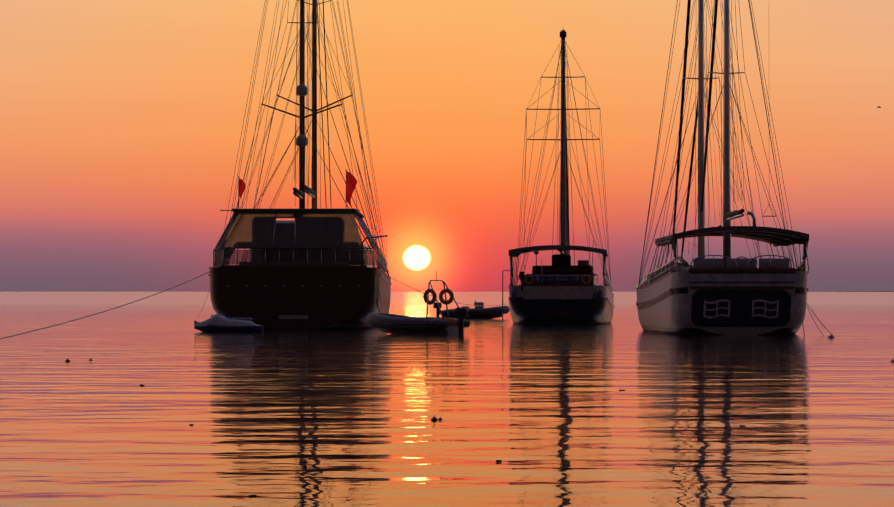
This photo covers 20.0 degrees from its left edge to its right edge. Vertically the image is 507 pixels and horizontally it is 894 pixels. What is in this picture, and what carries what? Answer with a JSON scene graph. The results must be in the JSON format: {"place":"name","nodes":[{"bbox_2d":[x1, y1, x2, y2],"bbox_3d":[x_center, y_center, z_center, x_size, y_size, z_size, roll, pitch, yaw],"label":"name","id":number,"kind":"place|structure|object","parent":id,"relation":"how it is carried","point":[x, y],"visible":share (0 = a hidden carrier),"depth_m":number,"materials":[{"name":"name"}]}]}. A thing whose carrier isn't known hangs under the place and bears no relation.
{"place":"outdoors","nodes":[
{"label":"outdoors","id":0,"kind":"place"},
{"bbox_2d":[0,292,893,506],"bbox_3d":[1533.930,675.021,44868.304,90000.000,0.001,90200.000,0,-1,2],"label":"sea","id":1,"kind":"structure","parent":0,"point":[551,415],"depth_m":41.15,"materials":[{"name":"liquid"}]},
{"bbox_2d":[194,311,263,331],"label":"boat","id":2,"kind":"object","parent":1,"relation":"on","point":[218,322],"visible":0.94,"depth_m":121.17,"materials":[{"name":"grey plastic"}]},
{"bbox_2d":[0,0,505,338],"bbox_3d":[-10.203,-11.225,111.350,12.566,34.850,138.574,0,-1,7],"label":"gulet","id":3,"kind":"object","parent":1,"relation":"in","point":[314,268],"visible":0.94,"depth_m":128.32,"materials":[{"name":"brown wood"}]},
{"bbox_2d":[366,271,469,334],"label":"dinghy","id":4,"kind":"object","parent":1,"relation":"on","point":[396,324],"visible":0.96,"depth_m":113.97,"materials":[{"name":"rubber"}]},
{"bbox_2d":[433,300,509,318],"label":"dinghy","id":5,"kind":"object","parent":1,"relation":"on","point":[480,311],"visible":0.77,"depth_m":178.31,"materials":[{"name":"rubber"}]},
{"bbox_2d":[490,30,613,324],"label":"gulet","id":6,"kind":"object","parent":1,"relation":"in","point":[561,290],"visible":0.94,"depth_m":147.15,"materials":[{"name":"wood"}]},
{"bbox_2d":[636,0,830,335],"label":"gulet","id":7,"kind":"object","parent":1,"relation":"in","point":[726,294],"visible":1,"depth_m":113.37,"materials":[{"name":"white wood"}]},
{"bbox_2d":[0,0,893,291],"label":"sky","id":8,"kind":"structure","parent":0,"point":[121,121],"materials":[{"name":"orange"}]}
]}

